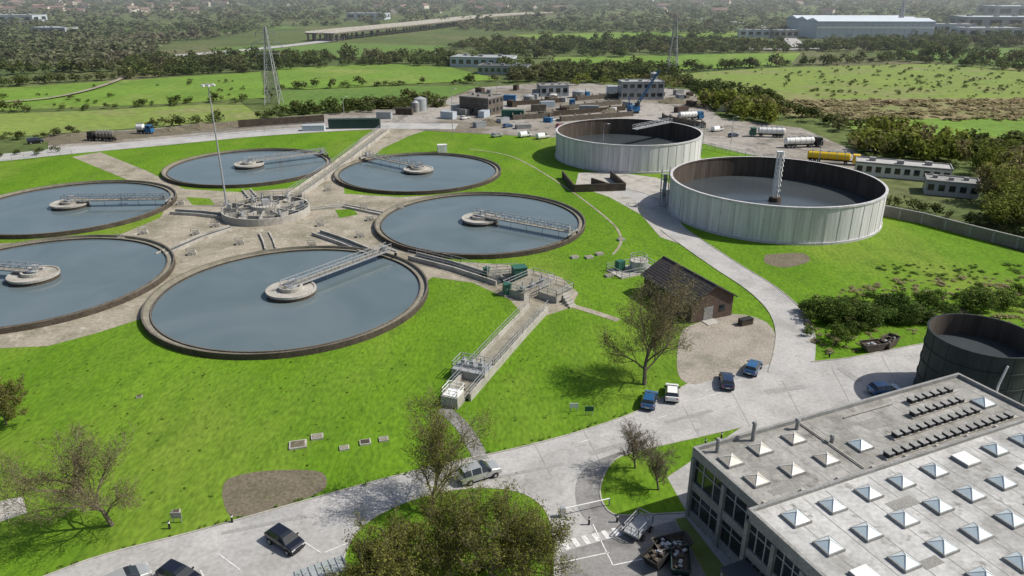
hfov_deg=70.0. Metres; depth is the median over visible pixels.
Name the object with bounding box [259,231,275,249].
conduit
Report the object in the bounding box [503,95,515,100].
shipping container
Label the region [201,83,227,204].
lamp mast
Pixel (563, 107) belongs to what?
shipping container
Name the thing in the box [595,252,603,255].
valve chamber
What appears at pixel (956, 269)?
dry tufts
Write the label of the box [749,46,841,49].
distant road
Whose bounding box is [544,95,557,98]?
skip container
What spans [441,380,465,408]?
outlet chamber
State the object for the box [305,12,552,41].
motorway viaduct
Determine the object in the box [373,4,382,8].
house
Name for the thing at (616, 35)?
field
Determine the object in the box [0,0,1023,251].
ground
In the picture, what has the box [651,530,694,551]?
waste skip
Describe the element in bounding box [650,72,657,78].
process vessel
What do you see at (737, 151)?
perimeter fence
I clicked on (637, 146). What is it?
storage tank
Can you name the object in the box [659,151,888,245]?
storage tank
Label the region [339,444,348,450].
manhole cover
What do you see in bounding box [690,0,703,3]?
house
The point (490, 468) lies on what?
parked suv
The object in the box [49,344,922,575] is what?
road
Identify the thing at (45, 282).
settlement tank
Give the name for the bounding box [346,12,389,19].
industrial unit
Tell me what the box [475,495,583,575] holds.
budding tree
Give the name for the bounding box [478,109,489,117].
shipping container
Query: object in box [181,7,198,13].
house
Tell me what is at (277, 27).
field
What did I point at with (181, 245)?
conduit
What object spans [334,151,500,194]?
settlement tank
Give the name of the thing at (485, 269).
green kiosk
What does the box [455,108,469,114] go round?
skip container
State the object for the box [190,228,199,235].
valve chamber
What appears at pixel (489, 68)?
depot building
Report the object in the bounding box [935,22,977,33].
industrial unit
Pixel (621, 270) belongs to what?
pump station
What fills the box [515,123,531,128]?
shipping container
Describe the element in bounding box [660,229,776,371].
kerb
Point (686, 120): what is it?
storage bays
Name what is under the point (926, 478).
works building
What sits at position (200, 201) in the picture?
lawn patch
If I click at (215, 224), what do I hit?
valve chamber
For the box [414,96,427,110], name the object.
process vessel
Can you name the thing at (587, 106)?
shipping container
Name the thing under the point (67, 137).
soil heap
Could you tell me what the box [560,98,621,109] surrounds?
storage bays
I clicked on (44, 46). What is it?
distant woodland
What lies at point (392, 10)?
house
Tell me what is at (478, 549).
budding tree
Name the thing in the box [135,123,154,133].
tanker truck
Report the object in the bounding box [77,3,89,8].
house
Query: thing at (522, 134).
parked van
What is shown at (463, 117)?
parked car
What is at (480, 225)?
settlement tank
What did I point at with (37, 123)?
field
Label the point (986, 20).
industrial unit
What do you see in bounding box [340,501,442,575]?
budding tree
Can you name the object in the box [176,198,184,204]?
valve chamber
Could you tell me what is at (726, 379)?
parked car
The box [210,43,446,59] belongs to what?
field
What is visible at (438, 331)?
lawn
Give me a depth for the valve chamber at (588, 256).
143.98 m
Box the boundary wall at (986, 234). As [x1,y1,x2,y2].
[883,205,1023,249]
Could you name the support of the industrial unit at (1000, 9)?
on the ground at (960, 208)
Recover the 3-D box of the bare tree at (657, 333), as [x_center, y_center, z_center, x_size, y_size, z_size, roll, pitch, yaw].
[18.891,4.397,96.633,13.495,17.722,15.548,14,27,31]
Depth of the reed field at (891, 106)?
319.10 m
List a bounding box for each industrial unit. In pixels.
[0,13,47,22]
[30,26,77,35]
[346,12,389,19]
[737,28,769,36]
[769,29,799,38]
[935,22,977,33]
[947,14,1023,25]
[949,25,1023,36]
[976,4,1023,14]
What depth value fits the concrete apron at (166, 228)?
157.81 m
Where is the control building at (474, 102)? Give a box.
[459,92,502,115]
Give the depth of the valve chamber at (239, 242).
151.26 m
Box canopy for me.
[719,559,761,575]
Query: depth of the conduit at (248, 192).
188.09 m
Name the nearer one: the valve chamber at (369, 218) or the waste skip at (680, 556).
the waste skip at (680, 556)
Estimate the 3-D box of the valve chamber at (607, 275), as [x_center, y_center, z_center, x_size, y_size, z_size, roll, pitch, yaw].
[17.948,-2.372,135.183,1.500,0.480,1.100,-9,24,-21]
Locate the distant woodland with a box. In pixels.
[0,0,1023,70]
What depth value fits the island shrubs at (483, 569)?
68.08 m
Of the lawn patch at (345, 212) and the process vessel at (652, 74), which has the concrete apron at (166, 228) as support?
the lawn patch at (345, 212)
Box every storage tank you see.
[555,118,704,173]
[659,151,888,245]
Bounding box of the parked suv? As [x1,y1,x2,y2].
[456,460,501,485]
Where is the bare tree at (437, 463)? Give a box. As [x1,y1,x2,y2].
[393,381,500,515]
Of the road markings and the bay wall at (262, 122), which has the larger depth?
the bay wall at (262, 122)
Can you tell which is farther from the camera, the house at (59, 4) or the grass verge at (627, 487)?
the house at (59, 4)
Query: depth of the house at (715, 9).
1298.41 m
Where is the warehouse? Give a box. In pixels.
[786,15,936,38]
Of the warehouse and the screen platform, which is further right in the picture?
the warehouse
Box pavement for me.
[575,450,635,534]
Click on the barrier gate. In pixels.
(562, 512)
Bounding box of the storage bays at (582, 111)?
[552,104,625,115]
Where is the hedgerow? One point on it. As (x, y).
(557, 70)
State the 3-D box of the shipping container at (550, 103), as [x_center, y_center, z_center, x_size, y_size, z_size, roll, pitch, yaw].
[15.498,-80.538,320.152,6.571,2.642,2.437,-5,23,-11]
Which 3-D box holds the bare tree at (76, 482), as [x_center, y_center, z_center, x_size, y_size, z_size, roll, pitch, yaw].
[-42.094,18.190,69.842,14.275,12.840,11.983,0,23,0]
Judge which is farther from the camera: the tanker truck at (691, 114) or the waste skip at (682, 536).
the tanker truck at (691, 114)
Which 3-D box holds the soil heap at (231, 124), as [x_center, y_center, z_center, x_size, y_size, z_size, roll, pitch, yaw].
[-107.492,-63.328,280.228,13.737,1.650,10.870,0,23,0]
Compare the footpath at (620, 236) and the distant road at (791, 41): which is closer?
the footpath at (620, 236)
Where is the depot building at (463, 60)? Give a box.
[450,53,516,66]
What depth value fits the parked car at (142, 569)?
65.74 m
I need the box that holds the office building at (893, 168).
[854,156,953,180]
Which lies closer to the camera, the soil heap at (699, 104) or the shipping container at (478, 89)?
the soil heap at (699, 104)
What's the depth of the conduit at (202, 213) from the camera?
170.85 m
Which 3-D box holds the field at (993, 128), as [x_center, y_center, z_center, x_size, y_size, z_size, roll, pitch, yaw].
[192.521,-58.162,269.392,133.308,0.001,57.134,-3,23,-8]
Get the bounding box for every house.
[1,6,18,11]
[8,1,24,5]
[31,6,49,11]
[54,3,65,5]
[67,8,84,14]
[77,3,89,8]
[125,6,139,12]
[139,7,149,11]
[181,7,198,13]
[215,1,228,5]
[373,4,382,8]
[389,7,395,13]
[420,3,428,8]
[488,2,502,6]
[498,4,508,9]
[536,82,568,96]
[551,5,568,10]
[656,3,670,7]
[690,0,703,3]
[708,7,727,11]
[822,8,835,14]
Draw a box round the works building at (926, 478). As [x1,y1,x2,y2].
[685,373,1023,575]
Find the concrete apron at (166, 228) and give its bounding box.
[0,129,577,347]
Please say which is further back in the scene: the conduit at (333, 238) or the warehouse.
the warehouse
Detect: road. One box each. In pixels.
[0,123,457,160]
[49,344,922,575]
[176,38,348,55]
[610,189,815,379]
[656,16,806,46]
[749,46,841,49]
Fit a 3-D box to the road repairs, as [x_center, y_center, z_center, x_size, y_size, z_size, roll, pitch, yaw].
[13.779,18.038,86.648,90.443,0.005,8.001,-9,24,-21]
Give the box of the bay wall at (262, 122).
[238,115,323,127]
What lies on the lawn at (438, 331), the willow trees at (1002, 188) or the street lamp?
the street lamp
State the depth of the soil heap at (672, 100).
330.76 m
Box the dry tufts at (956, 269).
[876,262,1021,280]
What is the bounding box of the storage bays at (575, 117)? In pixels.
[559,109,633,121]
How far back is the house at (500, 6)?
1489.95 m
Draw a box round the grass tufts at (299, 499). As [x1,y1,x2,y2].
[2,332,655,573]
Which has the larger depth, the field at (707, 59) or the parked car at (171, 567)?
the field at (707, 59)
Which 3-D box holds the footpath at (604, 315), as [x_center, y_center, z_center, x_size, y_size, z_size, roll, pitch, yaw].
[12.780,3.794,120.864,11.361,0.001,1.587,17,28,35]
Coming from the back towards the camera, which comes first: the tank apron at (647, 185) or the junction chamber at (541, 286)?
the tank apron at (647, 185)
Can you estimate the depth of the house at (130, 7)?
1379.12 m
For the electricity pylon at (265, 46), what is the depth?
321.60 m
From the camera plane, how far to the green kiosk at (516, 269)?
132.03 m
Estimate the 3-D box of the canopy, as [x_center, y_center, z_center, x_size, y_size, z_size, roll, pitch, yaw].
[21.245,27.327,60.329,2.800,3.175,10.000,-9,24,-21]
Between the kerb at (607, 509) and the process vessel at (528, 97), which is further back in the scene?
the process vessel at (528, 97)
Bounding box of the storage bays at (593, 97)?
[575,92,617,100]
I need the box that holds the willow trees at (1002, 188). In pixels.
[968,133,1023,224]
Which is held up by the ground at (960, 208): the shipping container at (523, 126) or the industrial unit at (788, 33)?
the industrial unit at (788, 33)
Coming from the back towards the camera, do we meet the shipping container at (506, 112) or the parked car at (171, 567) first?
the shipping container at (506, 112)
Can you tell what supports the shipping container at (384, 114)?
on the works yard at (769, 145)
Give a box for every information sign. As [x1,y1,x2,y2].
[170,512,181,522]
[570,403,577,411]
[585,406,593,414]
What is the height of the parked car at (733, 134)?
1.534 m
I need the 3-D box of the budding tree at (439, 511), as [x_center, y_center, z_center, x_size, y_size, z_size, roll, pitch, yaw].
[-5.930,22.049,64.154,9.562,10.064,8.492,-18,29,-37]
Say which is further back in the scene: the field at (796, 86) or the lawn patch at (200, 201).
the field at (796, 86)
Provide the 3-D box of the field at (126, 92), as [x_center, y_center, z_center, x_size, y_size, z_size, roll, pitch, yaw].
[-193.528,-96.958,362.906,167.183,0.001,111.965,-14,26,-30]
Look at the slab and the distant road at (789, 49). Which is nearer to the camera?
the slab
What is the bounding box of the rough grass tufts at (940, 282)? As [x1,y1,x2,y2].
[804,275,1023,353]
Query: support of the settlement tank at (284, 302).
on the concrete apron at (166, 228)
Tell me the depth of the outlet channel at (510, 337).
108.35 m
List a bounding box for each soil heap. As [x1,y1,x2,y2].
[42,133,87,141]
[155,126,184,131]
[179,123,221,130]
[217,121,237,126]
[426,101,449,106]
[469,118,503,126]
[599,108,619,112]
[657,97,685,103]
[681,101,712,107]
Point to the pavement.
(587, 487)
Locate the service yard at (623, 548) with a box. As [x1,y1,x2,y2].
[561,521,705,575]
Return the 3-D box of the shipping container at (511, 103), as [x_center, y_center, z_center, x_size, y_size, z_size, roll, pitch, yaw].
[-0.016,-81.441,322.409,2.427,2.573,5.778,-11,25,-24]
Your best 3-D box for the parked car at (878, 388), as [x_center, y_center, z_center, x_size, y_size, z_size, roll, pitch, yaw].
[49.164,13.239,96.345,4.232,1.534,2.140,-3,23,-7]
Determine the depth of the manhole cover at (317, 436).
86.95 m
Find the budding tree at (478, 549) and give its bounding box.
[439,473,552,575]
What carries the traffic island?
on the road at (322, 525)
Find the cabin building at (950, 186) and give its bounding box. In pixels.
[922,173,981,198]
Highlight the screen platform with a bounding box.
[451,352,493,381]
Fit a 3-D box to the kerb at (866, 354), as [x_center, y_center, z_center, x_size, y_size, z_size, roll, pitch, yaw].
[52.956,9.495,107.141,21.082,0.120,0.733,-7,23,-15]
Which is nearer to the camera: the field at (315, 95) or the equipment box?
the equipment box
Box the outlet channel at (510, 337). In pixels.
[446,300,548,401]
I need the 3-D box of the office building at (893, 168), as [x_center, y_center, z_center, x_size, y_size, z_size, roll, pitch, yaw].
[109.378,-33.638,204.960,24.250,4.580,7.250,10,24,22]
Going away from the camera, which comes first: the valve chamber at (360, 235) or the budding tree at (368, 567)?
the budding tree at (368, 567)
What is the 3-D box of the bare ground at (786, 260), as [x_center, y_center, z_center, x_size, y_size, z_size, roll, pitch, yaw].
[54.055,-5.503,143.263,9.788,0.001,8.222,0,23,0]
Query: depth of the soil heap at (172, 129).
267.86 m
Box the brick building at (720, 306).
[640,256,737,325]
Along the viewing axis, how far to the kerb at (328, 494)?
76.28 m
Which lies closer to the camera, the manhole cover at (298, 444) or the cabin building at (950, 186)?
the manhole cover at (298, 444)
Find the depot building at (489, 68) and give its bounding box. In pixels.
[477,62,530,74]
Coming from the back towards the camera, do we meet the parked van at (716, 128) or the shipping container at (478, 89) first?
the shipping container at (478, 89)
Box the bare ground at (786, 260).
[764,253,809,266]
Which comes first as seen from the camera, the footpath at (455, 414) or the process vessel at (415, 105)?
the footpath at (455, 414)
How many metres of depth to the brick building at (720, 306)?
118.17 m
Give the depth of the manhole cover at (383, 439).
86.47 m
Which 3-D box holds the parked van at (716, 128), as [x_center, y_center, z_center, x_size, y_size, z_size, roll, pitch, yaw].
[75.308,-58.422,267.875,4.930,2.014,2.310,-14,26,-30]
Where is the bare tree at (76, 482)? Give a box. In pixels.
[0,416,143,534]
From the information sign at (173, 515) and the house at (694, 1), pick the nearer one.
the information sign at (173, 515)
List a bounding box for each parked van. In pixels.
[26,137,43,143]
[518,131,531,137]
[535,132,548,139]
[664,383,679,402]
[711,126,723,131]
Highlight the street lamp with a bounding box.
[451,88,455,134]
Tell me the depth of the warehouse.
712.70 m
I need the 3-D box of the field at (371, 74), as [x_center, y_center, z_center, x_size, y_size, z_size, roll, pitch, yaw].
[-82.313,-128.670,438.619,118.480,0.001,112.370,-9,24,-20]
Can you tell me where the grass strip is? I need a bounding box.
[675,517,724,575]
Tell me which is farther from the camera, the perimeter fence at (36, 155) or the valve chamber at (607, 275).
the perimeter fence at (36, 155)
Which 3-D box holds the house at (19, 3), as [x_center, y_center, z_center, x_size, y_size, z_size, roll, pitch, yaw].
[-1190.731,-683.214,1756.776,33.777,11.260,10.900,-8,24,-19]
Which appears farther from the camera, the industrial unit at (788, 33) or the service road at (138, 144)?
the industrial unit at (788, 33)
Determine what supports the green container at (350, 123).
on the ground at (960, 208)
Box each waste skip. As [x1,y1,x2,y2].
[640,535,678,570]
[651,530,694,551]
[670,541,691,575]
[859,338,887,352]
[878,333,900,348]
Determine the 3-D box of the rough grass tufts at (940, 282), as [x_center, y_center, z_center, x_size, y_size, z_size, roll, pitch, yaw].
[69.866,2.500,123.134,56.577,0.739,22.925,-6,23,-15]
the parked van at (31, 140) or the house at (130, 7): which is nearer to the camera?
the parked van at (31, 140)
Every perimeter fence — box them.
[0,148,71,161]
[191,121,327,136]
[707,143,772,156]
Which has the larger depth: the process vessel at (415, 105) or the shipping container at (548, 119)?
the process vessel at (415, 105)
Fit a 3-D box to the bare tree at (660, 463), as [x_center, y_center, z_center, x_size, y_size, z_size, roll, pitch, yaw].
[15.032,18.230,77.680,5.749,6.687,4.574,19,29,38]
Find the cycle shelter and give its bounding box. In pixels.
[293,555,348,575]
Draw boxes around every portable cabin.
[437,144,446,152]
[440,110,456,118]
[451,104,459,110]
[606,85,617,93]
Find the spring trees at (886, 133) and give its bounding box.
[569,67,974,163]
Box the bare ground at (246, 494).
[222,470,326,516]
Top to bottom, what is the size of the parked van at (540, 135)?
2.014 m
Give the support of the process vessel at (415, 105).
on the works yard at (769, 145)
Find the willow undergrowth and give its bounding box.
[886,128,1023,236]
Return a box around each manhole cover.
[289,439,306,449]
[311,433,322,440]
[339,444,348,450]
[359,438,370,445]
[379,436,388,442]
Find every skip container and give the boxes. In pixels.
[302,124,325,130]
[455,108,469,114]
[473,121,485,127]
[497,117,509,123]
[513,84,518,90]
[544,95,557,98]
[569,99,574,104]
[622,101,634,106]
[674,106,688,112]
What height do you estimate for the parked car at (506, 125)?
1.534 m
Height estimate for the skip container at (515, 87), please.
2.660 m
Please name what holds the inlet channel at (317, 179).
on the concrete apron at (166, 228)
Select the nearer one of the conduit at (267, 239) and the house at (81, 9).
the conduit at (267, 239)
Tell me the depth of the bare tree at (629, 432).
79.69 m
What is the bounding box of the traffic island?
[342,488,553,575]
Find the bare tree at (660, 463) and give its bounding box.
[628,430,681,489]
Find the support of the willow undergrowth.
on the ground at (960, 208)
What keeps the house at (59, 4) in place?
on the ground at (960, 208)
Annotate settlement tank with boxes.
[0,180,176,239]
[0,234,175,333]
[141,242,428,359]
[161,147,331,188]
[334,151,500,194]
[374,192,585,259]
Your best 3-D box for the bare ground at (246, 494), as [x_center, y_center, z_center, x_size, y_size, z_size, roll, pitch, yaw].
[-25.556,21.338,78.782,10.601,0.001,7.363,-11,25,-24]
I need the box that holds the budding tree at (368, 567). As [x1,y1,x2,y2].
[317,509,412,575]
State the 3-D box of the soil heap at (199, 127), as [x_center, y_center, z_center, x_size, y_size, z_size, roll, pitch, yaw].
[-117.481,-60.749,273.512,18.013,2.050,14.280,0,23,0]
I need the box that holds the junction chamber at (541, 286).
[486,263,575,307]
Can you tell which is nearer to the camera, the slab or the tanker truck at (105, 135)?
the slab
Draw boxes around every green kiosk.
[482,266,489,275]
[502,281,511,296]
[511,263,527,281]
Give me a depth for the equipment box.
115.63 m
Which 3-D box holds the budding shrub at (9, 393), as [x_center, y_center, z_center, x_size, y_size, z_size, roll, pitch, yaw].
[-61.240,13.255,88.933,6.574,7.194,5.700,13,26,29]
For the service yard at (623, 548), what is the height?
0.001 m
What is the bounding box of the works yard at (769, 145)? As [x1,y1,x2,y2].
[48,82,867,169]
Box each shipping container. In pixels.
[376,111,392,118]
[395,107,413,114]
[475,87,484,91]
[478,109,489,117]
[501,109,523,116]
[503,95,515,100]
[507,99,516,106]
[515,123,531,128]
[531,104,545,111]
[540,100,554,107]
[543,117,552,122]
[560,106,568,109]
[579,105,598,108]
[673,89,683,94]
[675,93,683,99]
[686,100,696,105]
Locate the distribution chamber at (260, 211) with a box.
[220,191,310,226]
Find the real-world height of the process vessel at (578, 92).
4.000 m
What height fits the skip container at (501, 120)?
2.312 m
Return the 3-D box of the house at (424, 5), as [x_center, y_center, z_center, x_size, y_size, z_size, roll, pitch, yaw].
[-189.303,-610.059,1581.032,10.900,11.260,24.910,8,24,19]
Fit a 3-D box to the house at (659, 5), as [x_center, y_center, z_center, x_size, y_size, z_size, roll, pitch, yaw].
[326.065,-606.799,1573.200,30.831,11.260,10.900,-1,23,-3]
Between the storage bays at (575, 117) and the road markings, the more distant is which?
the storage bays at (575, 117)
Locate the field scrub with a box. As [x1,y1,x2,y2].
[0,45,1023,107]
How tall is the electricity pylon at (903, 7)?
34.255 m
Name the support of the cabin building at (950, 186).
on the ground at (960, 208)
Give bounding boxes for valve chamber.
[138,228,148,234]
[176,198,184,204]
[185,248,196,255]
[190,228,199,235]
[211,220,219,227]
[234,238,243,244]
[307,240,315,245]
[315,220,323,226]
[324,185,331,190]
[356,232,364,237]
[365,214,373,220]
[570,255,578,258]
[584,255,593,258]
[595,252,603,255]
[604,273,613,277]
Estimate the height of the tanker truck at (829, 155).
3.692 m
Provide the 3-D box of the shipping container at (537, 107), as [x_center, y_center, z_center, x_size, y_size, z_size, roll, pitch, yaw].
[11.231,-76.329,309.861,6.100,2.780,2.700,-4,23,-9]
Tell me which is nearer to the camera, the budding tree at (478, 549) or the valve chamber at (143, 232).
the budding tree at (478, 549)
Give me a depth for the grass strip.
69.53 m
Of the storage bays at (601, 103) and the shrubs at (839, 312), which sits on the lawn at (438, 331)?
the shrubs at (839, 312)
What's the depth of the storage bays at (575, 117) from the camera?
292.35 m
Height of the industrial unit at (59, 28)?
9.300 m
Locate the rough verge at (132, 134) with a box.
[48,121,261,144]
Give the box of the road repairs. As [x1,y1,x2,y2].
[222,355,896,534]
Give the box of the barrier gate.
[560,498,609,517]
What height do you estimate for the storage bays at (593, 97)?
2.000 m
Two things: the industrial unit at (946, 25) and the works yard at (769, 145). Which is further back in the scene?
the industrial unit at (946, 25)
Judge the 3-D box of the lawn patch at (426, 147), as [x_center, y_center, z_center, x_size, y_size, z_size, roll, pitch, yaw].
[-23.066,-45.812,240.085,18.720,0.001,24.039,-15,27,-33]
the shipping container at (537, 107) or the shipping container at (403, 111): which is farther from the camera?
the shipping container at (537, 107)
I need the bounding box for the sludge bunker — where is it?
[562,171,625,191]
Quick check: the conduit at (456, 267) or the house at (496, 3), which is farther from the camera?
the house at (496, 3)
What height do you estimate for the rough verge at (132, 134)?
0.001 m
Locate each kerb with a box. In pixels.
[43,382,690,575]
[340,487,554,575]
[599,427,741,515]
[628,189,815,337]
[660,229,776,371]
[811,343,922,361]
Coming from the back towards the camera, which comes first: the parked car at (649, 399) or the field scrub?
the field scrub
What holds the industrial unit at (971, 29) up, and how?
on the ground at (960, 208)
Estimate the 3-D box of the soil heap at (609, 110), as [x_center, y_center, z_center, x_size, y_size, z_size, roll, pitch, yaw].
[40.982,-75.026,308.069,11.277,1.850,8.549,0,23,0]
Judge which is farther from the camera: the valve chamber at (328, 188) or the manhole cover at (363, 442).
the valve chamber at (328, 188)
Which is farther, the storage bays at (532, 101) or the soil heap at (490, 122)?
the storage bays at (532, 101)
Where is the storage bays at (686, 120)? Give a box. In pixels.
[662,113,705,127]
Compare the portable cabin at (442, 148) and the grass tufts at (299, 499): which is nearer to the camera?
the grass tufts at (299, 499)
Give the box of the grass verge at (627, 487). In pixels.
[601,428,738,513]
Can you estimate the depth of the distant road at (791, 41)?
689.18 m
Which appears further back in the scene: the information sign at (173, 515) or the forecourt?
the forecourt
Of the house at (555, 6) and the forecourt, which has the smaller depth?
the forecourt
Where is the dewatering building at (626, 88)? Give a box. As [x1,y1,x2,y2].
[617,78,664,99]
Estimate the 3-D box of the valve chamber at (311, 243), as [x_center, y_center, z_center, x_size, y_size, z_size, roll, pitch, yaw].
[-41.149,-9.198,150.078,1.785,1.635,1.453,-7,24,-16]
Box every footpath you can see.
[436,407,487,460]
[472,149,621,254]
[559,302,619,320]
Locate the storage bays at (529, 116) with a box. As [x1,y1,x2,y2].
[512,111,552,119]
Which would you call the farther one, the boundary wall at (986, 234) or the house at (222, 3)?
the house at (222, 3)
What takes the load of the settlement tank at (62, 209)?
on the lawn at (438, 331)
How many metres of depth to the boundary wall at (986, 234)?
158.40 m
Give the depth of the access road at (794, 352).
126.05 m
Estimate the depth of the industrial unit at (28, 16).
1008.84 m
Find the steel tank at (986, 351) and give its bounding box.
[913,313,1023,404]
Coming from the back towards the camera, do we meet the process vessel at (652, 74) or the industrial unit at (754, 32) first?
the industrial unit at (754, 32)
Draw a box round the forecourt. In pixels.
[677,314,775,383]
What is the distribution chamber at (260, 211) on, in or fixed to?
on the concrete apron at (166, 228)
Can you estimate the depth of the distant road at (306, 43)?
633.70 m
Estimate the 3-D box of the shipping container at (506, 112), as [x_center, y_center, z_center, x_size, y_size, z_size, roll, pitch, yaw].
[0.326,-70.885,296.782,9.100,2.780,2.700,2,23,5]
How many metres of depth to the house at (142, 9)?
1313.04 m
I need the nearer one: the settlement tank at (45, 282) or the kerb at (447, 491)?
the kerb at (447, 491)
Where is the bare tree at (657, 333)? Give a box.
[596,255,719,384]
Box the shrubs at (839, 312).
[795,281,1023,344]
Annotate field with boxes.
[0,72,265,109]
[0,102,261,136]
[116,24,302,32]
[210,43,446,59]
[276,64,499,88]
[276,86,478,109]
[517,30,736,39]
[553,53,799,68]
[681,64,1023,98]
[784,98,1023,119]
[844,117,1023,138]
[901,48,1023,65]
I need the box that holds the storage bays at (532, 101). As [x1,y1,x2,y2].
[512,96,560,104]
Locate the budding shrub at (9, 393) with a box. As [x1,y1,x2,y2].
[0,373,30,424]
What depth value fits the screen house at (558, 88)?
350.27 m
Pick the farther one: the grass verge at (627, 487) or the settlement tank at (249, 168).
the settlement tank at (249, 168)
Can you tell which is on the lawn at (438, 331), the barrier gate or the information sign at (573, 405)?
the information sign at (573, 405)
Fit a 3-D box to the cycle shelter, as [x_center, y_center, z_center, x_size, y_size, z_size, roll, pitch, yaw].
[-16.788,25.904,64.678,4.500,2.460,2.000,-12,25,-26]
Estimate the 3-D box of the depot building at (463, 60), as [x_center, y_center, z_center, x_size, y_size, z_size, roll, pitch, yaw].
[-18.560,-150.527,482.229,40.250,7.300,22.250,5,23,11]
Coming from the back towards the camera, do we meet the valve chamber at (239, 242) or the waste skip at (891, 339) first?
the valve chamber at (239, 242)
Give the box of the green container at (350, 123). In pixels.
[328,118,380,128]
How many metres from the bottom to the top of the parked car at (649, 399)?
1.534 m
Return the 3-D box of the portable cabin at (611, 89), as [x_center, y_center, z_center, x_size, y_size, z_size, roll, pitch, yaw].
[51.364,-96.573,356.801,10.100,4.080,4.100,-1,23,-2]
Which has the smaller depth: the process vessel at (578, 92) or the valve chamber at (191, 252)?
the valve chamber at (191, 252)
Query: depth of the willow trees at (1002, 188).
175.51 m
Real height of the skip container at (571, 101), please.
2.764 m
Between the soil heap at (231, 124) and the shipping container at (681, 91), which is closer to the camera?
the soil heap at (231, 124)
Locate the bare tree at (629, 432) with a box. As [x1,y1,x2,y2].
[616,417,652,468]
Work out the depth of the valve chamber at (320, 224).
162.84 m
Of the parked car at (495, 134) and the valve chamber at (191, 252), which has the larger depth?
the parked car at (495, 134)
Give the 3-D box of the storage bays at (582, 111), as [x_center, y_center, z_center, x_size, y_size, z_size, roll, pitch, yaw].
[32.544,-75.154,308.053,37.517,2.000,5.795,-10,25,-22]
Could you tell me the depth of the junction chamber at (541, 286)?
126.67 m
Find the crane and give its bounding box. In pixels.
[626,70,659,113]
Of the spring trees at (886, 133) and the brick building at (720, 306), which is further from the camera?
the spring trees at (886, 133)
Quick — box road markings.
[200,379,740,575]
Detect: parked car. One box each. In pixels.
[104,563,151,575]
[155,558,201,575]
[264,523,305,555]
[459,115,469,119]
[491,132,502,137]
[502,123,513,127]
[640,390,658,409]
[719,371,734,389]
[728,132,738,137]
[743,359,762,376]
[867,381,900,394]
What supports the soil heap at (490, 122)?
on the works yard at (769, 145)
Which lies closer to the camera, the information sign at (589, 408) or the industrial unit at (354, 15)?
the information sign at (589, 408)
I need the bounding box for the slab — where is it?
[0,497,26,521]
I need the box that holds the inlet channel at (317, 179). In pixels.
[287,126,389,195]
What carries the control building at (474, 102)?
on the works yard at (769, 145)
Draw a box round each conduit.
[155,225,235,254]
[169,209,225,218]
[242,188,257,197]
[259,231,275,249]
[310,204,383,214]
[311,230,371,254]
[408,247,505,285]
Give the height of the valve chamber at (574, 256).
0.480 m
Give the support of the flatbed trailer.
on the service yard at (623, 548)
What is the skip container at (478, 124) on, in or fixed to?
on the works yard at (769, 145)
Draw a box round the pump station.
[606,252,655,278]
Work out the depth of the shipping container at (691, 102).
321.29 m
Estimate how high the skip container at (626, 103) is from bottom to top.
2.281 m
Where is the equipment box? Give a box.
[738,316,753,326]
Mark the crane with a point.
(635, 108)
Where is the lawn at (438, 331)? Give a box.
[0,129,1023,575]
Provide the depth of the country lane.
365.79 m
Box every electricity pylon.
[251,26,282,104]
[663,18,686,74]
[896,1,908,17]
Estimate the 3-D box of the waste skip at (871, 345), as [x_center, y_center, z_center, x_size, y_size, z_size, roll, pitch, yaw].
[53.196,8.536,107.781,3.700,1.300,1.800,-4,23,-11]
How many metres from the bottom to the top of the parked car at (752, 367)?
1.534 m
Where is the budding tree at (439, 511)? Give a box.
[399,473,484,575]
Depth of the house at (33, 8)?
1387.96 m
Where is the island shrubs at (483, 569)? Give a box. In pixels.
[395,517,534,575]
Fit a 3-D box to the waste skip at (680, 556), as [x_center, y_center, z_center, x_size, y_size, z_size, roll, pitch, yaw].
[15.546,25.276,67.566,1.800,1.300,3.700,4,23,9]
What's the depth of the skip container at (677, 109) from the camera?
306.89 m
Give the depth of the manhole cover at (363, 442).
85.90 m
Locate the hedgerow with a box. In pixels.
[0,28,1023,155]
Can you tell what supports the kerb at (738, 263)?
on the access road at (794, 352)
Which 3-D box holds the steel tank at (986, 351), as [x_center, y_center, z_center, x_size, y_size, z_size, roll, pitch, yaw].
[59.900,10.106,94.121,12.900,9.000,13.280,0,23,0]
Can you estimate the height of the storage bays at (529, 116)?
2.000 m
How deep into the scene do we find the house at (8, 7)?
1374.97 m
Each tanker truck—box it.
[86,130,116,141]
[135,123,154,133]
[678,110,703,119]
[749,126,784,137]
[784,136,822,147]
[807,149,860,164]
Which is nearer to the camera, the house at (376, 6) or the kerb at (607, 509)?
the kerb at (607, 509)
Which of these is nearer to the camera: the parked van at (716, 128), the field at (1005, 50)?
the parked van at (716, 128)
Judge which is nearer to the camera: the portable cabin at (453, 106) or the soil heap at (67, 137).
the soil heap at (67, 137)
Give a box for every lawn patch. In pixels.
[186,197,213,204]
[335,209,357,217]
[402,141,479,151]
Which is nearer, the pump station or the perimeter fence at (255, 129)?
the pump station
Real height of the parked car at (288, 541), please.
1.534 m
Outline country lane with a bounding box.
[4,75,126,101]
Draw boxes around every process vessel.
[412,100,419,112]
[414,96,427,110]
[523,94,534,99]
[572,89,585,97]
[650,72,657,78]
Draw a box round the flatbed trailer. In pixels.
[623,508,653,541]
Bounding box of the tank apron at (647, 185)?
[576,172,680,242]

